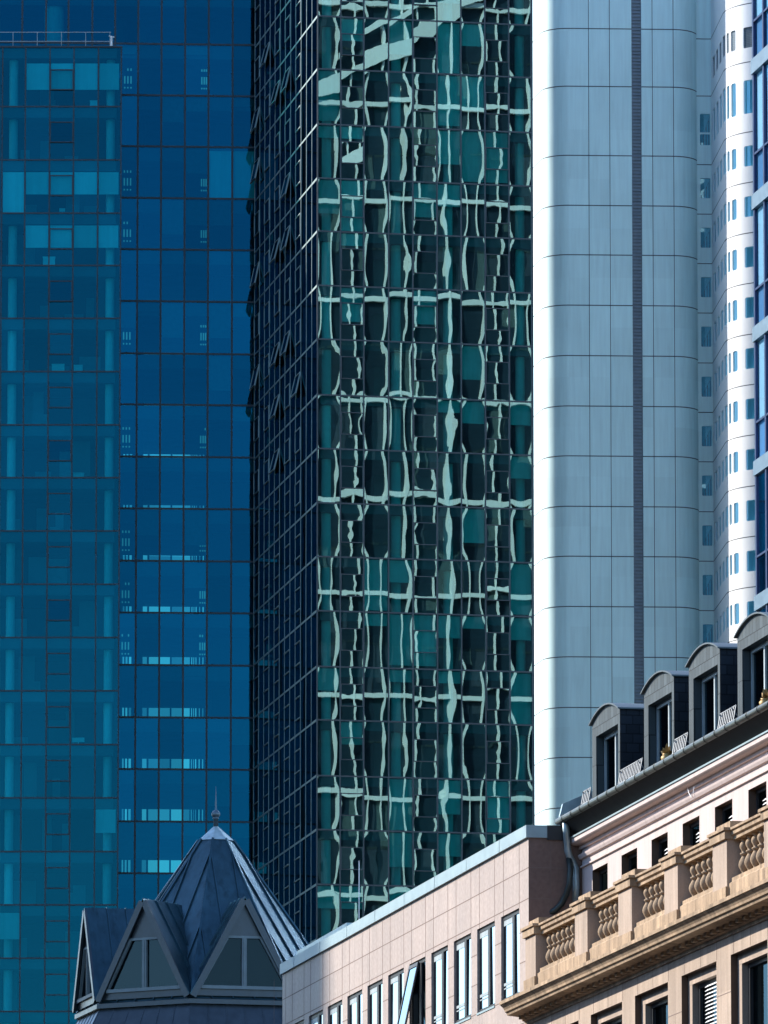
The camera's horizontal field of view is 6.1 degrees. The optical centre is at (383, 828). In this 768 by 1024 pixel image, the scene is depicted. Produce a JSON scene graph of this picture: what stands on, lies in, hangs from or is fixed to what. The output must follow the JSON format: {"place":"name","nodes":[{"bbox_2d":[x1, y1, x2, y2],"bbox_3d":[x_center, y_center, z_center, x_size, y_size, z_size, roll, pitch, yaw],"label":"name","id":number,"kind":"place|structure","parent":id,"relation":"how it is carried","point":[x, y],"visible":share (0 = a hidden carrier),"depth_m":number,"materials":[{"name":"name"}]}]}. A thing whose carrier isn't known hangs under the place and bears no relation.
{"place":"outdoors","nodes":[
{"label":"outdoors","id":0,"kind":"place"},
{"bbox_2d":[0,32,121,1023],"bbox_3d":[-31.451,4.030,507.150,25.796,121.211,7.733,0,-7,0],"label":"office block","id":1,"kind":"structure","parent":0,"point":[60,148],"depth_m":508.58,"materials":[{"name":"blue glass"}]},
{"bbox_2d":[45,867,68,888],"bbox_3d":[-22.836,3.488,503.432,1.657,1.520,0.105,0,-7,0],"label":"vent window","id":2,"kind":"structure","parent":1,"relation":"in","point":[56,877],"depth_m":503.41,"materials":[{"name":"blue glass"}]},
{"bbox_2d":[46,813,69,834],"bbox_3d":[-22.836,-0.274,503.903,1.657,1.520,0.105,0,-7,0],"label":"vent window","id":3,"kind":"structure","parent":1,"relation":"in","point":[56,823],"depth_m":503.90,"materials":[{"name":"blue glass"}]},
{"bbox_2d":[47,546,70,567],"bbox_3d":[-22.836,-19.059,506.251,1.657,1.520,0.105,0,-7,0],"label":"vent window","id":4,"kind":"structure","parent":1,"relation":"in","point":[48,547],"depth_m":506.24,"materials":[{"name":"blue glass"}]},
{"bbox_2d":[49,228,72,249],"bbox_3d":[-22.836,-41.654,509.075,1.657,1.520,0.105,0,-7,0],"label":"vent window","id":5,"kind":"structure","parent":1,"relation":"in","point":[49,228],"depth_m":508.97,"materials":[{"name":"blue glass"}]},
{"bbox_2d":[50,122,72,142],"bbox_3d":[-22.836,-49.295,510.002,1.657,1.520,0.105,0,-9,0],"label":"vent window","id":6,"kind":"structure","parent":1,"relation":"in","point":[60,132],"depth_m":509.96,"materials":[{"name":"blue glass"}]},
{"bbox_2d":[50,69,73,89],"bbox_3d":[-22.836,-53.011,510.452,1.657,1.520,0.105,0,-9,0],"label":"vent window","id":7,"kind":"structure","parent":1,"relation":"in","point":[60,79],"depth_m":510.46,"materials":[{"name":"blue glass"}]},
{"bbox_2d":[0,0,255,908],"bbox_3d":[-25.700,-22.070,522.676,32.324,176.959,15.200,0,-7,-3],"label":"glass tower","id":8,"kind":"structure","parent":0,"point":[186,423],"depth_m":516.94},
{"bbox_2d":[72,794,308,1023],"bbox_3d":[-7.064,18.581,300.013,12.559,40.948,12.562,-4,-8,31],"label":"turret building","id":9,"kind":"structure","parent":0,"point":[211,933],"depth_m":297.39,"materials":[{"name":"metal"}]},
{"bbox_2d":[249,0,534,943],"bbox_3d":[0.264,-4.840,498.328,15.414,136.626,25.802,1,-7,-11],"label":"glass tower","id":10,"kind":"structure","parent":0,"point":[393,608],"depth_m":489.37,"materials":[{"name":"glass"}]},
{"bbox_2d":[253,416,258,442],"bbox_3d":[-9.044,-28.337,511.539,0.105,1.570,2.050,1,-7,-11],"label":"vent window","id":11,"kind":"structure","parent":10,"relation":"in","point":[256,422],"depth_m":511.58,"materials":[{"name":"blue glass"}]},
{"bbox_2d":[253,469,258,495],"bbox_3d":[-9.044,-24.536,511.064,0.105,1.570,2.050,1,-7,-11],"label":"vent window","id":12,"kind":"structure","parent":10,"relation":"in","point":[256,475],"depth_m":511.08,"materials":[{"name":"blue glass"}]},
{"bbox_2d":[254,55,259,82],"bbox_3d":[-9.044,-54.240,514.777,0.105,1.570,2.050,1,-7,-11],"label":"vent window","id":13,"kind":"structure","parent":10,"relation":"in","point":[257,62],"depth_m":514.71,"materials":[{"name":"blue glass"}]},
{"bbox_2d":[263,405,268,431],"bbox_3d":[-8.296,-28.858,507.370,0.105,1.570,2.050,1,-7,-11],"label":"vent window","id":14,"kind":"structure","parent":10,"relation":"in","point":[266,411],"depth_m":507.48,"materials":[{"name":"blue glass"}]},
{"bbox_2d":[263,459,268,485],"bbox_3d":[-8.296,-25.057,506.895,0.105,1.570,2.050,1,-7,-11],"label":"vent window","id":15,"kind":"structure","parent":10,"relation":"in","point":[266,465],"depth_m":506.98,"materials":[{"name":"blue glass"}]},
{"bbox_2d":[264,93,269,120],"bbox_3d":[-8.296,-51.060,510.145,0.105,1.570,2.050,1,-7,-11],"label":"vent window","id":16,"kind":"structure","parent":10,"relation":"in","point":[267,100],"depth_m":510.09,"materials":[{"name":"blue glass"}]},
{"bbox_2d":[253,0,299,929],"bbox_3d":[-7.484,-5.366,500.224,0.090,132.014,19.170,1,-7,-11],"label":"vent windows","id":17,"kind":"structure","parent":10,"relation":"in","point":[267,2],"depth_m":500.46,"materials":[{"name":"black glass"}]},
{"bbox_2d":[274,28,279,55],"bbox_3d":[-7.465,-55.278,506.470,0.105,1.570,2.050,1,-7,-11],"label":"vent window","id":18,"kind":"structure","parent":10,"relation":"in","point":[277,35],"depth_m":506.49,"materials":[{"name":"blue glass"}]},
{"bbox_2d":[274,131,279,158],"bbox_3d":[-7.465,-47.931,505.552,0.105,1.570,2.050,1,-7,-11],"label":"vent window","id":19,"kind":"structure","parent":10,"relation":"in","point":[277,138],"depth_m":505.56,"materials":[{"name":"blue glass"}]},
{"bbox_2d":[274,185,279,212],"bbox_3d":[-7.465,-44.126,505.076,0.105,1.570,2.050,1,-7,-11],"label":"vent window","id":20,"kind":"structure","parent":10,"relation":"in","point":[277,191],"depth_m":505.01,"materials":[{"name":"blue glass"}]},
{"bbox_2d":[279,330,289,356],"bbox_3d":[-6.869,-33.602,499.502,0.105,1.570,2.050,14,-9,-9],"label":"vent window","id":21,"kind":"structure","parent":10,"relation":"in","point":[286,337],"depth_m":499.49,"materials":[{"name":"blue glass"}]},
{"bbox_2d":[284,277,289,304],"bbox_3d":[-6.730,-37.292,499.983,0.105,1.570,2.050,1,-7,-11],"label":"vent window","id":22,"kind":"structure","parent":10,"relation":"in","point":[287,284],"depth_m":500.10,"materials":[{"name":"blue glass"}]},
{"bbox_2d":[284,383,289,410],"bbox_3d":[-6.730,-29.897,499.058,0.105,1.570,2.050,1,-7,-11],"label":"vent window","id":23,"kind":"structure","parent":10,"relation":"in","point":[287,389],"depth_m":499.12,"materials":[{"name":"blue glass"}]},
{"bbox_2d":[284,437,289,464],"bbox_3d":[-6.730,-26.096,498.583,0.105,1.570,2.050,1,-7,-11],"label":"vent window","id":24,"kind":"structure","parent":10,"relation":"in","point":[287,443],"depth_m":498.51,"materials":[{"name":"blue glass"}]},
{"bbox_2d":[290,372,299,398],"bbox_3d":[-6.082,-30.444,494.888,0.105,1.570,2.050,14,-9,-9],"label":"vent window","id":25,"kind":"structure","parent":10,"relation":"in","point":[296,380],"depth_m":494.88,"materials":[{"name":"blue glass"}]},
{"bbox_2d":[295,0,300,28],"bbox_3d":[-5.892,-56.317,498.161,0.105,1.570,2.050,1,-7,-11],"label":"vent window","id":26,"kind":"structure","parent":10,"relation":"in","point":[298,7],"depth_m":498.27,"materials":[{"name":"blue glass"}]},
{"bbox_2d":[295,52,300,80],"bbox_3d":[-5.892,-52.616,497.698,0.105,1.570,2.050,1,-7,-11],"label":"vent window","id":27,"kind":"structure","parent":10,"relation":"in","point":[298,59],"depth_m":497.78,"materials":[{"name":"blue glass"}]},
{"bbox_2d":[295,105,300,132],"bbox_3d":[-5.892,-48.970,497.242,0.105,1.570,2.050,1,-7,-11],"label":"vent window","id":28,"kind":"structure","parent":10,"relation":"in","point":[298,111],"depth_m":497.30,"materials":[{"name":"blue glass"}]},
{"bbox_2d":[295,159,300,187],"bbox_3d":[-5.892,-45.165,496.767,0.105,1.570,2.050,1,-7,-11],"label":"vent window","id":29,"kind":"structure","parent":10,"relation":"in","point":[298,166],"depth_m":496.69,"materials":[{"name":"blue glass"}]},
{"bbox_2d":[295,212,300,240],"bbox_3d":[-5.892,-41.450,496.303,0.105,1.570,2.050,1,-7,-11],"label":"vent window","id":30,"kind":"structure","parent":10,"relation":"in","point":[298,219],"depth_m":496.21,"materials":[{"name":"blue glass"}]},
{"bbox_2d":[295,265,300,292],"bbox_3d":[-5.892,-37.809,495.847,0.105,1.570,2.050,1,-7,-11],"label":"vent window","id":31,"kind":"structure","parent":10,"relation":"in","point":[298,271],"depth_m":495.72,"materials":[{"name":"blue glass"}]},
{"bbox_2d":[295,318,300,346],"bbox_3d":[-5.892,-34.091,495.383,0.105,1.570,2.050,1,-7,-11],"label":"vent window","id":32,"kind":"structure","parent":10,"relation":"in","point":[298,324],"depth_m":495.24,"materials":[{"name":"blue glass"}]},
{"bbox_2d":[341,574,362,596],"bbox_3d":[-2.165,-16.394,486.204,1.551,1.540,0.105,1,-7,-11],"label":"vent window","id":33,"kind":"structure","parent":10,"relation":"in","point":[351,584],"depth_m":486.25,"materials":[{"name":"green glass"}]},
{"bbox_2d":[341,628,362,650],"bbox_3d":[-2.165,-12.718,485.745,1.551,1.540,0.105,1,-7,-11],"label":"vent window","id":34,"kind":"structure","parent":10,"relation":"in","point":[351,638],"depth_m":485.78,"materials":[{"name":"green glass"}]},
{"bbox_2d":[341,684,362,706],"bbox_3d":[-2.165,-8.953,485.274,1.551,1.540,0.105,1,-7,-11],"label":"vent window","id":35,"kind":"structure","parent":10,"relation":"in","point":[351,694],"depth_m":485.30,"materials":[{"name":"green glass"}]},
{"bbox_2d":[341,737,362,759],"bbox_3d":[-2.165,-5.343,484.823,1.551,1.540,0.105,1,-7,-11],"label":"vent window","id":36,"kind":"structure","parent":10,"relation":"in","point":[351,747],"depth_m":484.83,"materials":[{"name":"green glass"}]},
{"bbox_2d":[341,793,362,815],"bbox_3d":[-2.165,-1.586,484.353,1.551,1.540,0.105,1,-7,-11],"label":"vent window","id":37,"kind":"structure","parent":10,"relation":"in","point":[351,803],"depth_m":484.36,"materials":[{"name":"green glass"}]},
{"bbox_2d":[341,847,362,869],"bbox_3d":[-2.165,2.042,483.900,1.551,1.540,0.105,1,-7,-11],"label":"vent window","id":38,"kind":"structure","parent":10,"relation":"in","point":[351,857],"depth_m":483.88,"materials":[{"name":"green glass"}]},
{"bbox_2d":[341,901,362,923],"bbox_3d":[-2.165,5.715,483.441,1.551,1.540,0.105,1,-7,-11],"label":"vent window","id":39,"kind":"structure","parent":10,"relation":"in","point":[351,912],"depth_m":483.41,"materials":[{"name":"green glass"}]},
{"bbox_2d":[341,33,363,55],"bbox_3d":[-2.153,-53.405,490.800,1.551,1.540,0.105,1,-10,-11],"label":"vent window","id":40,"kind":"structure","parent":10,"relation":"in","point":[351,44],"depth_m":490.78,"materials":[{"name":"green glass"}]},
{"bbox_2d":[341,86,363,108],"bbox_3d":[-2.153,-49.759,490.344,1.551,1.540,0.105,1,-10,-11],"label":"vent window","id":41,"kind":"structure","parent":10,"relation":"in","point":[352,97],"depth_m":490.31,"materials":[{"name":"green glass"}]},
{"bbox_2d":[341,195,363,217],"bbox_3d":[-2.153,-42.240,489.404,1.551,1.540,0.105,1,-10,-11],"label":"vent window","id":42,"kind":"structure","parent":10,"relation":"in","point":[352,206],"depth_m":489.35,"materials":[{"name":"green glass"}]},
{"bbox_2d":[341,248,363,270],"bbox_3d":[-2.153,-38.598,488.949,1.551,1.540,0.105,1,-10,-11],"label":"vent window","id":43,"kind":"structure","parent":10,"relation":"in","point":[351,259],"depth_m":488.99,"materials":[{"name":"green glass"}]},
{"bbox_2d":[341,302,363,325],"bbox_3d":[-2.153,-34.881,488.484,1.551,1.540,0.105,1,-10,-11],"label":"vent window","id":44,"kind":"structure","parent":10,"relation":"in","point":[351,313],"depth_m":488.51,"materials":[{"name":"green glass"}]},
{"bbox_2d":[341,356,363,378],"bbox_3d":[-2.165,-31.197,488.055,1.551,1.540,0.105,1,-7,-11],"label":"vent window","id":45,"kind":"structure","parent":10,"relation":"in","point":[351,367],"depth_m":488.04,"materials":[{"name":"green glass"}]},
{"bbox_2d":[341,412,363,434],"bbox_3d":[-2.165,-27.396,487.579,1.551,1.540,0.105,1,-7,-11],"label":"vent window","id":46,"kind":"structure","parent":10,"relation":"in","point":[352,423],"depth_m":487.56,"materials":[{"name":"green glass"}]},
{"bbox_2d":[341,466,363,488],"bbox_3d":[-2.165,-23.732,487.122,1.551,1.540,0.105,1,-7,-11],"label":"vent window","id":47,"kind":"structure","parent":10,"relation":"in","point":[352,477],"depth_m":487.08,"materials":[{"name":"green glass"}]},
{"bbox_2d":[341,520,363,542],"bbox_3d":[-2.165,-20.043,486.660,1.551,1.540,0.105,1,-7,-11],"label":"vent window","id":48,"kind":"structure","parent":10,"relation":"in","point":[352,531],"depth_m":486.61,"materials":[{"name":"green glass"}]},
{"bbox_2d":[413,0,436,5],"bbox_3d":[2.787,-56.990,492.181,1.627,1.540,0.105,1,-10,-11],"label":"vent window","id":49,"kind":"structure","parent":10,"relation":"in","point":[415,2],"depth_m":492.10,"materials":[{"name":"green glass"}]},
{"bbox_2d":[413,36,436,59],"bbox_3d":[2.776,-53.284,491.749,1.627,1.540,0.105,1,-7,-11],"label":"vent window","id":50,"kind":"structure","parent":10,"relation":"in","point":[423,47],"depth_m":491.74,"materials":[{"name":"green glass"}]},
{"bbox_2d":[413,89,436,111],"bbox_3d":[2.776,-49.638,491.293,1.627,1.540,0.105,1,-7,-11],"label":"vent window","id":51,"kind":"structure","parent":10,"relation":"in","point":[424,100],"depth_m":491.26,"materials":[{"name":"black glass"}]},
{"bbox_2d":[413,144,436,166],"bbox_3d":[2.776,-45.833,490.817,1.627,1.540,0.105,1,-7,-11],"label":"vent window","id":52,"kind":"structure","parent":10,"relation":"in","point":[424,155],"depth_m":490.78,"materials":[{"name":"black glass"}]},
{"bbox_2d":[413,198,436,220],"bbox_3d":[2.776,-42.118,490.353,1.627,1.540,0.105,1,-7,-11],"label":"vent window","id":53,"kind":"structure","parent":10,"relation":"in","point":[424,209],"depth_m":490.31,"materials":[{"name":"green glass"}]},
{"bbox_2d":[413,251,436,273],"bbox_3d":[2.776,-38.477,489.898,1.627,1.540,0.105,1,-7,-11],"label":"vent window","id":54,"kind":"structure","parent":10,"relation":"in","point":[424,262],"depth_m":489.95,"materials":[{"name":"black glass"}]},
{"bbox_2d":[413,305,436,327],"bbox_3d":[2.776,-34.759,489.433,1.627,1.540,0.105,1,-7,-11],"label":"vent window","id":55,"kind":"structure","parent":10,"relation":"in","point":[424,316],"depth_m":489.47,"materials":[{"name":"green glass"}]},
{"bbox_2d":[413,359,436,381],"bbox_3d":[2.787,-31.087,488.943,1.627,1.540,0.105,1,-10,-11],"label":"vent window","id":56,"kind":"structure","parent":10,"relation":"in","point":[425,370],"depth_m":488.99,"materials":[{"name":"black glass"}]},
{"bbox_2d":[413,414,436,437],"bbox_3d":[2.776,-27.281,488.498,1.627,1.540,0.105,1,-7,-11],"label":"vent window","id":57,"kind":"structure","parent":10,"relation":"in","point":[423,425],"depth_m":488.51,"materials":[{"name":"black glass"}]},
{"bbox_2d":[414,468,436,490],"bbox_3d":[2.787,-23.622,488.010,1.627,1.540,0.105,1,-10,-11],"label":"vent window","id":58,"kind":"structure","parent":10,"relation":"in","point":[425,479],"depth_m":488.04,"materials":[{"name":"black glass"}]},
{"bbox_2d":[414,522,436,544],"bbox_3d":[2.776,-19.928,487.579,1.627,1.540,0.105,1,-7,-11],"label":"vent window","id":59,"kind":"structure","parent":10,"relation":"in","point":[425,533],"depth_m":487.56,"materials":[{"name":"black glass"}]},
{"bbox_2d":[414,576,436,598],"bbox_3d":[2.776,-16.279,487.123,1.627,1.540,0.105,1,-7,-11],"label":"vent window","id":60,"kind":"structure","parent":10,"relation":"in","point":[425,587],"depth_m":487.08,"materials":[{"name":"black glass"}]},
{"bbox_2d":[414,630,436,652],"bbox_3d":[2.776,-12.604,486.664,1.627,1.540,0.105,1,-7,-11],"label":"vent window","id":61,"kind":"structure","parent":10,"relation":"in","point":[425,641],"depth_m":486.61,"materials":[{"name":"green glass"}]},
{"bbox_2d":[414,686,436,708],"bbox_3d":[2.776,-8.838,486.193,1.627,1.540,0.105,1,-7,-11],"label":"vent window","id":62,"kind":"structure","parent":10,"relation":"in","point":[425,697],"depth_m":486.13,"materials":[{"name":"black glass"}]},
{"bbox_2d":[414,739,436,761],"bbox_3d":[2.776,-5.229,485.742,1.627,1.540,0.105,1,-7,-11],"label":"vent window","id":63,"kind":"structure","parent":10,"relation":"in","point":[425,750],"depth_m":485.78,"materials":[{"name":"black glass"}]},
{"bbox_2d":[414,795,437,817],"bbox_3d":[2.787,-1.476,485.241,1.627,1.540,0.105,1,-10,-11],"label":"vent window","id":64,"kind":"structure","parent":10,"relation":"in","point":[425,806],"depth_m":485.18,"materials":[{"name":"black glass"}]},
{"bbox_2d":[414,848,437,871],"bbox_3d":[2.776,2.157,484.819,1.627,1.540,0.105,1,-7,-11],"label":"vent window","id":65,"kind":"structure","parent":10,"relation":"in","point":[425,860],"depth_m":484.83,"materials":[{"name":"black glass"}]},
{"bbox_2d":[485,0,507,8],"bbox_3d":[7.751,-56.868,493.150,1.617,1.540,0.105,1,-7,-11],"label":"vent window","id":66,"kind":"structure","parent":10,"relation":"in","point":[491,4],"depth_m":493.07,"materials":[{"name":"black glass"}]},
{"bbox_2d":[485,39,508,62],"bbox_3d":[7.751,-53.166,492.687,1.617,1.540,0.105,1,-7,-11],"label":"vent window","id":67,"kind":"structure","parent":10,"relation":"in","point":[495,50],"depth_m":492.71,"materials":[{"name":"black glass"}]},
{"bbox_2d":[485,92,508,114],"bbox_3d":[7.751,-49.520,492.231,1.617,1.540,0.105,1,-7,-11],"label":"vent window","id":68,"kind":"structure","parent":10,"relation":"in","point":[496,103],"depth_m":492.22,"materials":[{"name":"black glass"}]},
{"bbox_2d":[485,147,508,169],"bbox_3d":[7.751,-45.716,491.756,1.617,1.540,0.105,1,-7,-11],"label":"vent window","id":69,"kind":"structure","parent":10,"relation":"in","point":[497,158],"depth_m":491.74,"materials":[{"name":"green glass"}]},
{"bbox_2d":[486,201,508,223],"bbox_3d":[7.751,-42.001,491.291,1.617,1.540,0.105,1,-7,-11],"label":"vent window","id":70,"kind":"structure","parent":10,"relation":"in","point":[497,212],"depth_m":491.26,"materials":[{"name":"black glass"}]},
{"bbox_2d":[486,254,508,276],"bbox_3d":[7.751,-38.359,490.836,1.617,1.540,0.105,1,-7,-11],"label":"vent window","id":71,"kind":"structure","parent":10,"relation":"in","point":[497,265],"depth_m":490.78,"materials":[{"name":"black glass"}]},
{"bbox_2d":[486,308,508,330],"bbox_3d":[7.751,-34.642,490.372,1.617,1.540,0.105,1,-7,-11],"label":"vent window","id":72,"kind":"structure","parent":10,"relation":"in","point":[497,319],"depth_m":490.31,"materials":[{"name":"black glass"}]},
{"bbox_2d":[486,417,508,439],"bbox_3d":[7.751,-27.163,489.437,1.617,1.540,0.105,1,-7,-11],"label":"vent window","id":73,"kind":"structure","parent":10,"relation":"in","point":[497,428],"depth_m":489.47,"materials":[{"name":"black glass"}]},
{"bbox_2d":[486,470,508,493],"bbox_3d":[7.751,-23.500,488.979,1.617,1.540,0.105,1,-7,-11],"label":"vent window","id":74,"kind":"structure","parent":10,"relation":"in","point":[496,481],"depth_m":488.99,"materials":[{"name":"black glass"}]},
{"bbox_2d":[486,578,509,600],"bbox_3d":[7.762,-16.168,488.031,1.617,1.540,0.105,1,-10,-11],"label":"vent window","id":75,"kind":"structure","parent":10,"relation":"in","point":[497,589],"depth_m":488.04,"materials":[{"name":"black glass"}]},
{"bbox_2d":[486,632,509,654],"bbox_3d":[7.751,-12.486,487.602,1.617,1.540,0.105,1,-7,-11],"label":"vent window","id":76,"kind":"structure","parent":10,"relation":"in","point":[497,643],"depth_m":487.56,"materials":[{"name":"black glass"}]},
{"bbox_2d":[486,687,509,710],"bbox_3d":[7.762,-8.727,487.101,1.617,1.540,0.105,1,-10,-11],"label":"vent window","id":77,"kind":"structure","parent":10,"relation":"in","point":[496,698],"depth_m":487.08,"materials":[{"name":"black glass"}]},
{"bbox_2d":[487,741,509,763],"bbox_3d":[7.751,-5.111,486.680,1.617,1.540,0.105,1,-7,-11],"label":"vent window","id":78,"kind":"structure","parent":10,"relation":"in","point":[498,752],"depth_m":486.61,"materials":[{"name":"black glass"}]},
{"bbox_2d":[487,796,509,819],"bbox_3d":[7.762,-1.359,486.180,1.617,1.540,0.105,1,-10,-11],"label":"vent window","id":79,"kind":"structure","parent":10,"relation":"in","point":[497,807],"depth_m":486.13,"materials":[{"name":"green glass"}]},
{"bbox_2d":[280,825,581,1023],"bbox_3d":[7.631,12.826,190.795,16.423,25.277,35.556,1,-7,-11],"label":"granite building","id":80,"kind":"structure","parent":0,"point":[447,946],"depth_m":182.88,"materials":[{"name":"beige stone"}]},
{"bbox_2d":[310,1010,322,1023],"bbox_3d":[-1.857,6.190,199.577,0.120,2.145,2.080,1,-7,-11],"label":"window","id":81,"kind":"structure","parent":80,"relation":"in","point":[317,1018],"depth_m":199.73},
{"bbox_2d":[329,1000,341,1023],"bbox_3d":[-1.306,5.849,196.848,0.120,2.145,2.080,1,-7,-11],"label":"window","id":82,"kind":"structure","parent":80,"relation":"in","point":[336,1009],"depth_m":197.04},
{"bbox_2d":[349,990,361,1023],"bbox_3d":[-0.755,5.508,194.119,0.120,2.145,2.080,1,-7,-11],"label":"window","id":83,"kind":"structure","parent":80,"relation":"in","point":[355,1000],"depth_m":194.36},
{"bbox_2d":[369,979,382,1023],"bbox_3d":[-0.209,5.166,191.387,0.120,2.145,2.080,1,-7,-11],"label":"window","id":84,"kind":"structure","parent":80,"relation":"in","point":[376,989],"depth_m":191.58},
{"bbox_2d":[390,968,403,1023],"bbox_3d":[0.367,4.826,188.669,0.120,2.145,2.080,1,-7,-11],"label":"window","id":85,"kind":"structure","parent":80,"relation":"in","point":[396,979],"depth_m":189.03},
{"bbox_2d":[397,957,425,1023],"bbox_3d":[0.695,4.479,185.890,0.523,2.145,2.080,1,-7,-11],"label":"window","id":86,"kind":"structure","parent":80,"relation":"in","point":[408,994],"depth_m":185.87,"materials":[{"name":"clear glass"}]},
{"bbox_2d":[433,946,447,1023],"bbox_3d":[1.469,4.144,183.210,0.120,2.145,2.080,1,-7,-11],"label":"window","id":87,"kind":"structure","parent":80,"relation":"in","point":[440,957],"depth_m":183.39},
{"bbox_2d":[455,934,470,1023],"bbox_3d":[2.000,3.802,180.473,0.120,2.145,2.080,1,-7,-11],"label":"window","id":88,"kind":"structure","parent":80,"relation":"in","point":[463,946],"depth_m":180.64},
{"bbox_2d":[476,922,494,1015],"bbox_3d":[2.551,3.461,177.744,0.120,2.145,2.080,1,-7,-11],"label":"window","id":89,"kind":"structure","parent":80,"relation":"in","point":[487,933],"depth_m":177.92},
{"bbox_2d":[503,909,519,999],"bbox_3d":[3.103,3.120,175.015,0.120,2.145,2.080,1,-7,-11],"label":"window","id":90,"kind":"structure","parent":80,"relation":"in","point":[510,921],"depth_m":175.25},
{"bbox_2d":[499,612,767,1023],"bbox_3d":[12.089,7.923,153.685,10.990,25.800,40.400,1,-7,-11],"label":"sandstone building","id":91,"kind":"structure","parent":0,"point":[663,919],"depth_m":161.33,"materials":[{"name":"stone"}]},
{"bbox_2d":[599,867,607,890],"bbox_3d":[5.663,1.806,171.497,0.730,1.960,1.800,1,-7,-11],"label":"attic window","id":92,"kind":"structure","parent":91,"relation":"in","point":[603,873],"depth_m":171.99,"materials":[{"name":"black glass"}]},
{"bbox_2d":[597,1005,621,1023],"bbox_3d":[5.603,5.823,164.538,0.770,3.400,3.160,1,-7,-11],"label":"window","id":93,"kind":"structure","parent":91,"relation":"in","point":[612,1016],"depth_m":164.95,"materials":[{"name":"glass"}]},
{"bbox_2d":[628,852,636,870],"bbox_3d":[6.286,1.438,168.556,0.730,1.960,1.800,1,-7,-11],"label":"attic window","id":94,"kind":"structure","parent":91,"relation":"in","point":[633,857],"depth_m":169.07,"materials":[{"name":"black glass"}]},
{"bbox_2d":[641,985,667,1023],"bbox_3d":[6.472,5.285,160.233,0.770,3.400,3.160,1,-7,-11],"label":"window","id":95,"kind":"structure","parent":91,"relation":"in","point":[654,1004],"depth_m":161.06,"materials":[{"name":"glass"}]},
{"bbox_2d":[659,836,667,862],"bbox_3d":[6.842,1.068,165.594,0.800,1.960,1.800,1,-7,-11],"label":"attic window","id":96,"kind":"structure","parent":91,"relation":"in","point":[663,843],"depth_m":166.11,"materials":[{"name":"black glass"}]},
{"bbox_2d":[690,820,699,845],"bbox_3d":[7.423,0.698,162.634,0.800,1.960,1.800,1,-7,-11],"label":"attic window","id":97,"kind":"structure","parent":91,"relation":"in","point":[694,827],"depth_m":163.11,"materials":[{"name":"black glass"}]},
{"bbox_2d":[688,965,716,1023],"bbox_3d":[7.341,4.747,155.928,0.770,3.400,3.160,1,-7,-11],"label":"window","id":98,"kind":"structure","parent":91,"relation":"in","point":[702,987],"depth_m":156.86,"materials":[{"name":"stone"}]},
{"bbox_2d":[722,803,731,823],"bbox_3d":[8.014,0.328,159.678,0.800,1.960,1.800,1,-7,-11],"label":"attic window","id":99,"kind":"structure","parent":91,"relation":"in","point":[726,810],"depth_m":160.19,"materials":[{"name":"black glass"}]},
{"bbox_2d":[738,942,767,1023],"bbox_3d":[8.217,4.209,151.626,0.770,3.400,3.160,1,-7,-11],"label":"window","id":100,"kind":"structure","parent":91,"relation":"in","point":[753,963],"depth_m":152.56,"materials":[{"name":"glass"}]},
{"bbox_2d":[756,785,766,813],"bbox_3d":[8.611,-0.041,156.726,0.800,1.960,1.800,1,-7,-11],"label":"attic window","id":101,"kind":"structure","parent":91,"relation":"in","point":[761,795],"depth_m":157.25,"materials":[{"name":"black glass"}]},
{"bbox_2d":[533,0,758,825],"bbox_3d":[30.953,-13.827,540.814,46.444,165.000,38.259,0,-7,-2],"label":"panel tower","id":102,"kind":"structure","parent":0,"point":[644,437],"depth_m":534.35,"materials":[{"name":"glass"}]},
{"bbox_2d":[745,80,752,113],"bbox_3d":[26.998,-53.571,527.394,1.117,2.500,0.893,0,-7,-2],"label":"window","id":103,"kind":"structure","parent":102,"relation":"in","point":[748,84],"depth_m":527.56,"materials":[{"name":"blue glass"}]},
{"bbox_2d":[747,348,753,368],"bbox_3d":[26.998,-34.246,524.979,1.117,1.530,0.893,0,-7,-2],"label":"window","id":104,"kind":"structure","parent":102,"relation":"in","point":[750,352],"depth_m":525.25,"materials":[{"name":"blue glass"}]},
{"bbox_2d":[747,399,753,418],"bbox_3d":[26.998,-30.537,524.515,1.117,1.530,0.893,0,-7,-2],"label":"window","id":105,"kind":"structure","parent":102,"relation":"in","point":[750,401],"depth_m":524.74,"materials":[{"name":"blue glass"}]},
{"bbox_2d":[746,145,756,166],"bbox_3d":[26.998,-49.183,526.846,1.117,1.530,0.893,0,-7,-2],"label":"window","id":106,"kind":"structure","parent":102,"relation":"in","point":[749,150],"depth_m":527.05,"materials":[{"name":"blue glass"}]},
{"bbox_2d":[748,500,754,520],"bbox_3d":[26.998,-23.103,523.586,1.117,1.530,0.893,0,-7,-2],"label":"window","id":107,"kind":"structure","parent":102,"relation":"in","point":[751,504],"depth_m":523.84,"materials":[{"name":"blue glass"}]},
{"bbox_2d":[748,551,754,570],"bbox_3d":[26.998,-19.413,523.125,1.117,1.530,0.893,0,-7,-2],"label":"window","id":108,"kind":"structure","parent":102,"relation":"in","point":[751,554],"depth_m":523.33,"materials":[{"name":"blue glass"}]},
{"bbox_2d":[747,297,757,317],"bbox_3d":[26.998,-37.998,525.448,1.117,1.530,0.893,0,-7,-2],"label":"window","id":109,"kind":"structure","parent":102,"relation":"in","point":[750,301],"depth_m":525.64,"materials":[{"name":"blue glass"}]},
{"bbox_2d":[748,449,758,469],"bbox_3d":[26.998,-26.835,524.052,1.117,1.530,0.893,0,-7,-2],"label":"window","id":110,"kind":"structure","parent":102,"relation":"in","point":[751,453],"depth_m":524.23,"materials":[{"name":"blue glass"}]},
{"label":"ground","id":111,"kind":"structure","parent":0,"visible":0},
{"bbox_2d":[751,0,767,611],"bbox_3d":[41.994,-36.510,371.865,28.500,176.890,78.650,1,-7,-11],"label":"office building","id":112,"kind":"structure","parent":111,"relation":"on","point":[759,74],"depth_m":405.64,"materials":[{"name":"blue glass"}]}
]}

